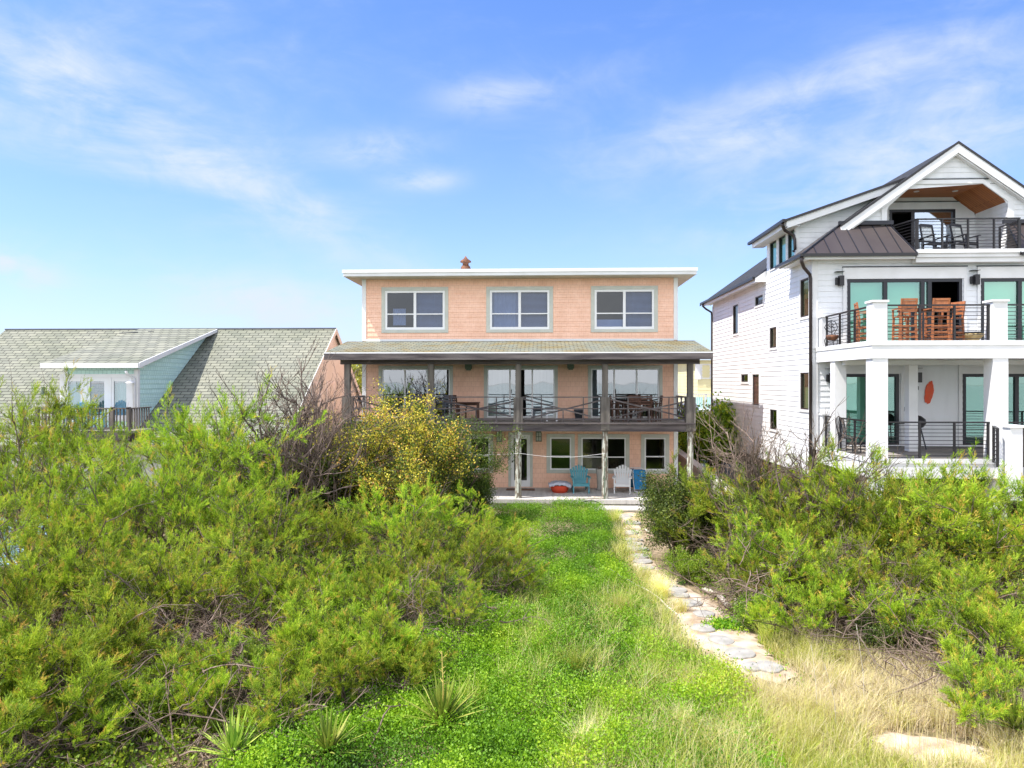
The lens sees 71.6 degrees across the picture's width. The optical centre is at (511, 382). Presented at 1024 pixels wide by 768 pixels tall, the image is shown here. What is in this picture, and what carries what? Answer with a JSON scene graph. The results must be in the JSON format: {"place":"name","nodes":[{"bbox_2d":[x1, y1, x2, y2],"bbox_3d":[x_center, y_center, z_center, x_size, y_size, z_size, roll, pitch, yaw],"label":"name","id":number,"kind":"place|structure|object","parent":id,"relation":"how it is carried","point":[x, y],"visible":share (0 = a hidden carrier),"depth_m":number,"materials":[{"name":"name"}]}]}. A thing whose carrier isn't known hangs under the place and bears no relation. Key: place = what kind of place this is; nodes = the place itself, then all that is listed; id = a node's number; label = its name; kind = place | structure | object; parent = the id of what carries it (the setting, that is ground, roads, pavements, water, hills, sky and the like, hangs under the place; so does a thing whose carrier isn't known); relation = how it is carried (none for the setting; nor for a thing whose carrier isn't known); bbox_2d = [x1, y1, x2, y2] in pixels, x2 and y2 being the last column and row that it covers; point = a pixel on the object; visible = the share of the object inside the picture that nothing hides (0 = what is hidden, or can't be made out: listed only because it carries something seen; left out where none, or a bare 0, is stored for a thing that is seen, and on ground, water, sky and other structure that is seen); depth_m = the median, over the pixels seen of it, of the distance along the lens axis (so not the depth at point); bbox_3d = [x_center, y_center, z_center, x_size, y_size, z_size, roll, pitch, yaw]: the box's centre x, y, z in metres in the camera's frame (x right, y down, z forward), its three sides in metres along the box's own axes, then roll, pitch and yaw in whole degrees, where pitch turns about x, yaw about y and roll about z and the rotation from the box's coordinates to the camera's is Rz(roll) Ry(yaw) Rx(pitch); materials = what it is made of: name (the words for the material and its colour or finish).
{"place":"outdoors","nodes":[
{"label":"outdoors","id":0,"kind":"place"},
{"bbox_2d":[0,0,1023,365],"label":"sky","id":1,"kind":"structure","parent":0,"point":[164,163],"materials":[{"name":"blue"}]},
{"bbox_2d":[1,455,1023,767],"bbox_3d":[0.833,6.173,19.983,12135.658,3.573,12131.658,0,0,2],"label":"ground","id":2,"kind":"structure","parent":0,"point":[657,551],"depth_m":10.34,"materials":[{"name":"sand"}]},
{"bbox_2d":[0,509,126,635],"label":"tamarisk shrub","id":3,"kind":"object","parent":2,"relation":"on","point":[15,587],"visible":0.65,"depth_m":10.96,"materials":[{"name":"green plant"}]},
{"bbox_2d":[0,644,127,767],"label":"tamarisk shrub","id":4,"kind":"object","parent":2,"relation":"on","point":[23,693],"visible":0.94,"depth_m":8.12,"materials":[{"name":"green plant"}]},
{"bbox_2d":[0,360,139,556],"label":"tamarisk shrub","id":5,"kind":"object","parent":2,"relation":"on","point":[66,409],"visible":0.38,"depth_m":18.32,"materials":[{"name":"green plant"}]},
{"bbox_2d":[0,664,141,767],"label":"tamarisk shrub","id":6,"kind":"object","parent":2,"relation":"on","point":[76,733],"visible":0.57,"depth_m":8.30,"materials":[{"name":"green plant"}]},
{"bbox_2d":[0,403,143,614],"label":"tamarisk shrub","id":7,"kind":"object","parent":2,"relation":"on","point":[53,475],"visible":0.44,"depth_m":14.46,"materials":[{"name":"green plant"}]},
{"bbox_2d":[0,568,157,766],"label":"tamarisk shrub","id":8,"kind":"object","parent":2,"relation":"on","point":[24,641],"visible":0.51,"depth_m":9.16,"materials":[{"name":"green plant"}]},
{"bbox_2d":[0,478,159,630],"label":"tamarisk shrub","id":9,"kind":"object","parent":2,"relation":"on","point":[66,523],"visible":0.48,"depth_m":12.70,"materials":[{"name":"green plant"}]},
{"bbox_2d":[0,363,162,565],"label":"tamarisk shrub","id":10,"kind":"object","parent":2,"relation":"on","point":[70,444],"visible":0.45,"depth_m":16.57,"materials":[{"name":"green plant"}]},
{"bbox_2d":[0,519,163,638],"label":"tamarisk shrub","id":11,"kind":"object","parent":2,"relation":"on","point":[72,554],"visible":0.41,"depth_m":11.58,"materials":[{"name":"green plant"}]},
{"bbox_2d":[0,456,181,561],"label":"tamarisk shrub","id":12,"kind":"object","parent":2,"relation":"on","point":[111,485],"visible":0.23,"depth_m":14.22,"materials":[{"name":"green plant"}]},
{"bbox_2d":[0,587,184,746],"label":"tamarisk shrub","id":13,"kind":"object","parent":2,"relation":"on","point":[137,635],"visible":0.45,"depth_m":9.67,"materials":[{"name":"green plant"}]},
{"bbox_2d":[37,639,214,766],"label":"tamarisk shrub","id":14,"kind":"object","parent":2,"relation":"on","point":[112,679],"visible":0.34,"depth_m":9.07,"materials":[{"name":"green plant"}]},
{"bbox_2d":[24,516,243,653],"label":"tamarisk shrub","id":15,"kind":"object","parent":2,"relation":"on","point":[182,591],"visible":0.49,"depth_m":11.34,"materials":[{"name":"green plant"}]},
{"bbox_2d":[98,666,189,741],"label":"leafy bush","id":16,"kind":"object","parent":2,"relation":"on","point":[154,710],"visible":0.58,"depth_m":8.91,"materials":[{"name":"green plant"}]},
{"bbox_2d":[43,433,246,608],"bbox_3d":[-7.376,2.853,14.513,3.656,4.036,3.854,0,0,33],"label":"tamarisk shrub","id":17,"kind":"object","parent":2,"relation":"on","point":[140,498],"visible":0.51,"depth_m":14.06,"materials":[{"name":"green plant"}]},
{"bbox_2d":[32,387,275,578],"bbox_3d":[-7.992,2.449,16.248,4.917,4.762,4.609,0,0,-20],"label":"tamarisk shrub","id":18,"kind":"object","parent":2,"relation":"on","point":[216,462],"visible":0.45,"depth_m":15.97,"materials":[{"name":"green plant"}]},
{"bbox_2d":[75,513,264,649],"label":"tamarisk shrub","id":19,"kind":"object","parent":2,"relation":"on","point":[206,548],"visible":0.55,"depth_m":12.00,"materials":[{"name":"green plant"}]},
{"bbox_2d":[54,574,292,699],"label":"dead branches","id":20,"kind":"object","parent":2,"relation":"on","point":[211,631],"visible":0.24,"depth_m":10.50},
{"bbox_2d":[0,328,361,504],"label":"shingle house","id":21,"kind":"structure","parent":2,"relation":"on","point":[138,370],"depth_m":28.39,"materials":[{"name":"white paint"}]},
{"bbox_2d":[60,374,133,420],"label":"french doors","id":22,"kind":"structure","parent":21,"relation":"in","point":[116,389],"depth_m":25.78,"materials":[{"name":"white paint"}]},
{"bbox_2d":[126,618,245,720],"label":"tamarisk shrub","id":23,"kind":"object","parent":2,"relation":"on","point":[196,656],"visible":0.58,"depth_m":9.67,"materials":[{"name":"green plant"}]},
{"bbox_2d":[130,642,253,755],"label":"tamarisk shrub","id":24,"kind":"object","parent":2,"relation":"on","point":[221,682],"visible":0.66,"depth_m":8.99,"materials":[{"name":"green plant"}]},
{"bbox_2d":[114,439,302,593],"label":"tamarisk shrub","id":25,"kind":"object","parent":2,"relation":"on","point":[181,475],"visible":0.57,"depth_m":14.36,"materials":[{"name":"green plant"}]},
{"bbox_2d":[95,366,326,569],"bbox_3d":[-7.284,2.235,17.311,5.186,5.358,5.533,0,0,-27],"label":"tamarisk shrub","id":26,"kind":"object","parent":2,"relation":"on","point":[240,419],"visible":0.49,"depth_m":17.20,"materials":[{"name":"green plant"}]},
{"bbox_2d":[133,518,329,650],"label":"tamarisk shrub","id":27,"kind":"object","parent":2,"relation":"on","point":[253,564],"visible":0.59,"depth_m":12.01,"materials":[{"name":"green plant"}]},
{"bbox_2d":[177,445,342,607],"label":"tamarisk shrub","id":28,"kind":"object","parent":2,"relation":"on","point":[260,513],"visible":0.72,"depth_m":14.23,"materials":[{"name":"green plant"}]},
{"bbox_2d":[198,416,321,563],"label":"tamarisk shrub","id":29,"kind":"object","parent":2,"relation":"on","point":[276,468],"visible":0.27,"depth_m":17.32,"materials":[{"name":"green plant"}]},
{"bbox_2d":[191,626,334,713],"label":"tamarisk shrub","id":30,"kind":"object","parent":2,"relation":"on","point":[312,655],"visible":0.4,"depth_m":9.76,"materials":[{"name":"green plant"}]},
{"bbox_2d":[108,644,418,767],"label":"dead branches","id":31,"kind":"object","parent":2,"relation":"on","point":[180,711],"visible":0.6,"depth_m":8.54,"materials":[{"name":"wood"}]},
{"bbox_2d":[213,539,359,648],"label":"tamarisk shrub","id":32,"kind":"object","parent":2,"relation":"on","point":[310,580],"visible":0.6,"depth_m":11.96,"materials":[{"name":"green plant"}]},
{"bbox_2d":[226,648,354,737],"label":"tamarisk shrub","id":33,"kind":"object","parent":2,"relation":"on","point":[299,681],"visible":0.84,"depth_m":8.99,"materials":[{"name":"green plant"}]},
{"bbox_2d":[215,336,371,554],"bbox_3d":[-5.607,1.660,18.687,4.084,5.908,4.881,0,0,-24],"label":"bare bush","id":34,"kind":"object","parent":2,"relation":"on","point":[299,424],"visible":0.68,"depth_m":18.41,"materials":[{"name":"plant"}]},
{"bbox_2d":[248,408,371,540],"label":"leafy bush","id":35,"kind":"object","parent":2,"relation":"on","point":[328,459],"visible":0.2,"depth_m":19.33,"materials":[{"name":"green plant"}]},
{"bbox_2d":[213,481,410,603],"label":"tamarisk shrub","id":36,"kind":"object","parent":2,"relation":"on","point":[343,528],"visible":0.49,"depth_m":15.08,"materials":[{"name":"green plant"}]},
{"bbox_2d":[224,583,425,708],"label":"tamarisk shrub","id":37,"kind":"object","parent":2,"relation":"on","point":[290,629],"visible":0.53,"depth_m":10.30,"materials":[{"name":"green plant"}]},
{"bbox_2d":[266,606,407,733],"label":"tamarisk shrub","id":38,"kind":"object","parent":2,"relation":"on","point":[361,656],"visible":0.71,"depth_m":9.47,"materials":[{"name":"green plant"}]},
{"bbox_2d":[261,359,428,543],"bbox_3d":[-4.541,1.936,18.891,4.478,5.303,4.018,0,0,2],"label":"bare bush","id":39,"kind":"object","parent":2,"relation":"on","point":[327,441],"visible":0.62,"depth_m":18.80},
{"bbox_2d":[262,536,431,623],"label":"tamarisk shrub","id":40,"kind":"object","parent":2,"relation":"on","point":[367,567],"visible":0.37,"depth_m":12.88,"materials":[{"name":"green plant"}]},
{"bbox_2d":[277,559,422,640],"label":"tamarisk shrub","id":41,"kind":"object","parent":2,"relation":"on","point":[339,601],"visible":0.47,"depth_m":11.79,"materials":[{"name":"green plant"}]},
{"bbox_2d":[289,377,445,536],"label":"leafy bush","id":42,"kind":"object","parent":2,"relation":"on","point":[371,441],"visible":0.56,"depth_m":18.86,"materials":[{"name":"yellow plant"}]},
{"bbox_2d":[319,601,438,688],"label":"tamarisk shrub","id":43,"kind":"object","parent":2,"relation":"on","point":[406,636],"visible":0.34,"depth_m":10.32,"materials":[{"name":"green plant"}]},
{"bbox_2d":[331,445,446,534],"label":"leafy bush","id":44,"kind":"object","parent":2,"relation":"on","point":[395,492],"visible":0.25,"depth_m":18.68,"materials":[{"name":"green plant"}]},
{"bbox_2d":[330,554,450,639],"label":"tamarisk shrub","id":45,"kind":"object","parent":2,"relation":"on","point":[373,586],"visible":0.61,"depth_m":12.09,"materials":[{"name":"green plant"}]},
{"bbox_2d":[330,471,474,570],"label":"tamarisk shrub","id":46,"kind":"object","parent":2,"relation":"on","point":[398,518],"visible":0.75,"depth_m":16.16,"materials":[{"name":"green plant"}]},
{"bbox_2d":[348,626,462,706],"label":"tamarisk shrub","id":47,"kind":"object","parent":2,"relation":"on","point":[412,668],"visible":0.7,"depth_m":10.01,"materials":[{"name":"green plant"}]},
{"bbox_2d":[336,385,481,521],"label":"leafy bush","id":48,"kind":"object","parent":2,"relation":"on","point":[439,454],"visible":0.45,"depth_m":19.97,"materials":[{"name":"green plant"}]},
{"bbox_2d":[301,554,552,675],"bbox_3d":[-1.337,3.875,12.002,3.828,2.110,3.321,0,0,-33],"label":"shrub","id":49,"kind":"object","parent":2,"relation":"on","point":[427,611],"visible":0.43,"depth_m":11.73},
{"bbox_2d":[353,503,548,627],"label":"tamarisk shrub","id":50,"kind":"object","parent":2,"relation":"on","point":[424,549],"visible":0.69,"depth_m":13.91,"materials":[{"name":"green plant"}]},
{"bbox_2d":[408,479,502,566],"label":"tamarisk shrub","id":51,"kind":"object","parent":2,"relation":"on","point":[445,515],"visible":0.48,"depth_m":17.54,"materials":[{"name":"green plant"}]},
{"bbox_2d":[401,564,512,652],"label":"tamarisk shrub","id":52,"kind":"object","parent":2,"relation":"on","point":[477,599],"visible":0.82,"depth_m":12.03,"materials":[{"name":"green plant"}]},
{"bbox_2d":[427,409,526,509],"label":"leafy bush","id":53,"kind":"object","parent":2,"relation":"on","point":[474,473],"visible":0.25,"depth_m":22.37,"materials":[{"name":"green plant"}]},
{"bbox_2d":[210,496,791,767],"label":"ground cover","id":54,"kind":"object","parent":2,"relation":"on","point":[489,740],"visible":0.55,"depth_m":9.56,"materials":[{"name":"green plant"}]},
{"bbox_2d":[192,705,268,766],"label":"yucca","id":55,"kind":"object","parent":54,"relation":"on","point":[231,738],"visible":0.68,"depth_m":8.10,"materials":[{"name":"green plant"}]},
{"bbox_2d":[287,704,367,764],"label":"yucca","id":56,"kind":"object","parent":54,"relation":"on","point":[327,730],"visible":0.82,"depth_m":8.14,"materials":[{"name":"green plant"}]},
{"bbox_2d":[390,651,489,737],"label":"yucca","id":57,"kind":"object","parent":54,"relation":"on","point":[441,697],"visible":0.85,"depth_m":8.86,"materials":[{"name":"green plant"}]},
{"bbox_2d":[448,518,554,600],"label":"tamarisk shrub","id":58,"kind":"object","parent":2,"relation":"on","point":[510,547],"visible":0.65,"depth_m":14.39,"materials":[{"name":"green plant"}]},
{"bbox_2d":[472,554,550,601],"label":"tamarisk shrub","id":59,"kind":"object","parent":2,"relation":"on","point":[531,577],"visible":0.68,"depth_m":14.51,"materials":[{"name":"green plant"}]},
{"bbox_2d":[0,512,1023,767],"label":"weeds","id":60,"kind":"object","parent":2,"relation":"on","point":[120,756],"visible":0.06,"depth_m":8.51,"materials":[{"name":"green plant"}]},
{"bbox_2d":[324,256,712,512],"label":"beach house","id":61,"kind":"structure","parent":2,"relation":"on","point":[505,348],"depth_m":27.91,"materials":[{"name":"pink"}]},
{"bbox_2d":[381,287,447,332],"bbox_3d":[-3.850,-2.870,28.250,2.667,1.815,0.209,0,0,2],"label":"window","id":62,"kind":"structure","parent":61,"relation":"in","point":[399,315],"depth_m":28.21,"materials":[{"name":"grey paint"}]},
{"bbox_2d":[486,286,552,332],"bbox_3d":[0.304,-2.870,28.077,2.638,1.815,0.209,0,0,2],"label":"window","id":63,"kind":"structure","parent":61,"relation":"in","point":[503,304],"depth_m":28.10,"materials":[{"name":"grey paint"}]},
{"bbox_2d":[484,366,557,417],"bbox_3d":[0.347,0.420,28.050,2.912,2.157,0.180,0,0,2],"label":"sliding door","id":64,"kind":"structure","parent":61,"relation":"in","point":[497,379],"depth_m":28.10,"materials":[{"name":"grey paint"}]},
{"bbox_2d":[591,286,657,331],"bbox_3d":[4.406,-2.870,27.894,2.609,1.815,0.184,0,0,2],"label":"window","id":65,"kind":"structure","parent":61,"relation":"in","point":[613,325],"depth_m":27.85,"materials":[{"name":"grey paint"}]},
{"bbox_2d":[588,365,662,417],"bbox_3d":[4.439,0.420,27.899,2.902,2.157,0.220,0,0,2],"label":"sliding door","id":66,"kind":"structure","parent":61,"relation":"in","point":[593,371],"depth_m":27.84,"materials":[{"name":"grey paint"}]},
{"bbox_2d":[322,501,817,767],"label":"thin grass","id":67,"kind":"structure","parent":2,"relation":"on","point":[639,656],"depth_m":10.29,"materials":[{"name":"plant"}]},
{"bbox_2d":[633,465,736,562],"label":"leafy bush","id":68,"kind":"object","parent":2,"relation":"on","point":[661,500],"visible":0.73,"depth_m":17.07,"materials":[{"name":"green plant"}]},
{"bbox_2d":[661,542,712,584],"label":"leafy bush","id":69,"kind":"object","parent":2,"relation":"on","point":[693,566],"visible":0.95,"depth_m":15.58,"materials":[{"name":"green plant"}]},
{"bbox_2d":[678,360,710,421],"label":"yellow house","id":70,"kind":"structure","parent":2,"relation":"on","point":[702,382],"depth_m":49.48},
{"bbox_2d":[678,391,740,470],"bbox_3d":[9.361,2.481,32.862,3.900,4.199,4.532,0,0,-42],"label":"tree","id":71,"kind":"object","parent":2,"relation":"on","point":[725,415],"visible":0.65,"depth_m":31.99,"materials":[{"name":"green plant"}]},
{"bbox_2d":[622,447,858,589],"bbox_3d":[5.606,3.150,16.538,5.413,3.444,4.678,0,0,-31],"label":"tamarisk shrub","id":72,"kind":"object","parent":2,"relation":"on","point":[695,501],"visible":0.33,"depth_m":16.34,"materials":[{"name":"green plant"}]},
{"bbox_2d":[692,533,804,624],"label":"tamarisk shrub","id":73,"kind":"object","parent":2,"relation":"on","point":[737,561],"visible":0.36,"depth_m":13.49,"materials":[{"name":"green plant"}]},
{"bbox_2d":[685,492,851,626],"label":"tamarisk shrub","id":74,"kind":"object","parent":2,"relation":"on","point":[758,537],"visible":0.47,"depth_m":13.75,"materials":[{"name":"green plant"}]},
{"bbox_2d":[652,522,892,633],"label":"dead branches","id":75,"kind":"object","parent":2,"relation":"on","point":[744,586],"visible":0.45,"depth_m":13.14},
{"bbox_2d":[690,398,856,576],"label":"bare bush","id":76,"kind":"object","parent":2,"relation":"on","point":[716,461],"visible":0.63,"depth_m":15.90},
{"bbox_2d":[530,512,1023,767],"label":"dune grass","id":77,"kind":"structure","parent":2,"relation":"on","point":[807,718],"depth_m":9.22,"materials":[{"name":"plant"}]},
{"bbox_2d":[687,438,880,578],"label":"tamarisk shrub","id":78,"kind":"object","parent":2,"relation":"on","point":[730,484],"visible":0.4,"depth_m":15.34,"materials":[{"name":"green plant"}]},
{"bbox_2d":[718,400,903,587],"bbox_3d":[6.173,2.438,14.937,3.324,4.325,3.431,0,0,2],"label":"bare bush","id":79,"kind":"object","parent":2,"relation":"on","point":[859,480],"visible":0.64,"depth_m":14.86,"materials":[{"name":"brown plant"}]},
{"bbox_2d":[699,468,930,597],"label":"tamarisk shrub","id":80,"kind":"object","parent":2,"relation":"on","point":[861,526],"visible":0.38,"depth_m":13.92,"materials":[{"name":"green plant"}]},
{"bbox_2d":[740,562,897,658],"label":"tamarisk shrub","id":81,"kind":"object","parent":2,"relation":"on","point":[817,608],"visible":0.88,"depth_m":11.85,"materials":[{"name":"green plant"}]},
{"bbox_2d":[738,521,942,648],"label":"tamarisk shrub","id":82,"kind":"object","parent":2,"relation":"on","point":[849,566],"visible":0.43,"depth_m":12.40,"materials":[{"name":"green plant"}]},
{"bbox_2d":[700,141,1023,545],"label":"modern house","id":83,"kind":"structure","parent":2,"relation":"on","point":[775,361],"depth_m":22.88,"materials":[{"name":"white paint"}]},
{"bbox_2d":[846,374,898,444],"bbox_3d":[11.550,0.871,22.929,1.758,2.278,0.220,0,0,2],"label":"sliding door","id":84,"kind":"structure","parent":83,"relation":"in","point":[855,383],"depth_m":23.05,"materials":[{"name":"black"}]},
{"bbox_2d":[847,279,961,342],"bbox_3d":[12.600,-2.214,22.885,3.608,2.208,0.220,0,0,2],"label":"sliding door","id":85,"kind":"structure","parent":83,"relation":"in","point":[860,291],"depth_m":22.99,"materials":[{"name":"black"}]},
{"bbox_2d":[889,209,954,249],"bbox_3d":[14.539,-5.174,25.197,2.284,1.909,0.100,0,0,2],"label":"sliding door","id":86,"kind":"structure","parent":83,"relation":"in","point":[914,213],"depth_m":25.18,"materials":[{"name":"black"}]},
{"bbox_2d":[981,278,1023,339],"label":"sliding door","id":87,"kind":"structure","parent":83,"relation":"in","point":[991,288],"depth_m":22.85,"materials":[{"name":"black"}]},
{"bbox_2d":[752,557,1003,685],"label":"dead branches","id":88,"kind":"object","parent":2,"relation":"on","point":[861,626],"visible":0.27,"depth_m":11.34,"materials":[{"name":"wood"}]},
{"bbox_2d":[849,606,913,656],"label":"leafy bush","id":89,"kind":"object","parent":2,"relation":"on","point":[869,638],"visible":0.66,"depth_m":11.31,"materials":[{"name":"green plant"}]},
{"bbox_2d":[748,430,1023,596],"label":"tamarisk shrub","id":90,"kind":"object","parent":2,"relation":"on","point":[851,475],"visible":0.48,"depth_m":13.94,"materials":[{"name":"green plant"}]},
{"bbox_2d":[816,512,986,641],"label":"tamarisk shrub","id":91,"kind":"object","parent":2,"relation":"on","point":[911,549],"visible":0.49,"depth_m":12.61,"materials":[{"name":"green plant"}]},
{"bbox_2d":[841,573,1009,662],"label":"tamarisk shrub","id":92,"kind":"object","parent":2,"relation":"on","point":[897,607],"visible":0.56,"depth_m":11.17,"materials":[{"name":"green plant"}]},
{"bbox_2d":[830,570,1023,729],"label":"dead branches","id":93,"kind":"object","parent":2,"relation":"on","point":[935,658],"visible":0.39,"depth_m":10.34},
{"bbox_2d":[864,730,993,767],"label":"stone slab","id":94,"kind":"object","parent":2,"relation":"on","point":[911,738],"visible":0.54,"depth_m":8.73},
{"bbox_2d":[837,453,1023,606],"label":"tamarisk shrub","id":95,"kind":"object","parent":2,"relation":"on","point":[899,493],"visible":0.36,"depth_m":13.48,"materials":[{"name":"green plant"}]},
{"bbox_2d":[855,495,1023,611],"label":"leafy bush","id":96,"kind":"object","parent":2,"relation":"on","point":[889,551],"visible":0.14,"depth_m":13.32,"materials":[{"name":"green plant"}]},
{"bbox_2d":[876,459,1023,605],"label":"tamarisk shrub","id":97,"kind":"object","parent":2,"relation":"on","point":[947,511],"visible":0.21,"depth_m":13.97,"materials":[{"name":"green plant"}]},
{"bbox_2d":[884,439,1023,607],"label":"tamarisk shrub","id":98,"kind":"object","parent":2,"relation":"on","point":[974,487],"visible":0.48,"depth_m":13.36,"materials":[{"name":"green plant"}]},
{"bbox_2d":[900,630,1023,753],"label":"tamarisk shrub","id":99,"kind":"object","parent":2,"relation":"on","point":[985,681],"visible":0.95,"depth_m":8.98,"materials":[{"name":"green plant"}]},
{"bbox_2d":[900,557,1023,698],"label":"tamarisk shrub","id":100,"kind":"object","parent":2,"relation":"on","point":[1008,621],"visible":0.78,"depth_m":10.48,"materials":[{"name":"green plant"}]},
{"bbox_2d":[900,532,1023,643],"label":"tamarisk shrub","id":101,"kind":"object","parent":2,"relation":"on","point":[991,596],"visible":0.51,"depth_m":12.35,"materials":[{"name":"green plant"}]},
{"bbox_2d":[622,512,797,682],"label":"path","id":102,"kind":"structure","parent":0,"point":[748,640],"depth_m":12.49,"materials":[{"name":"stone"}]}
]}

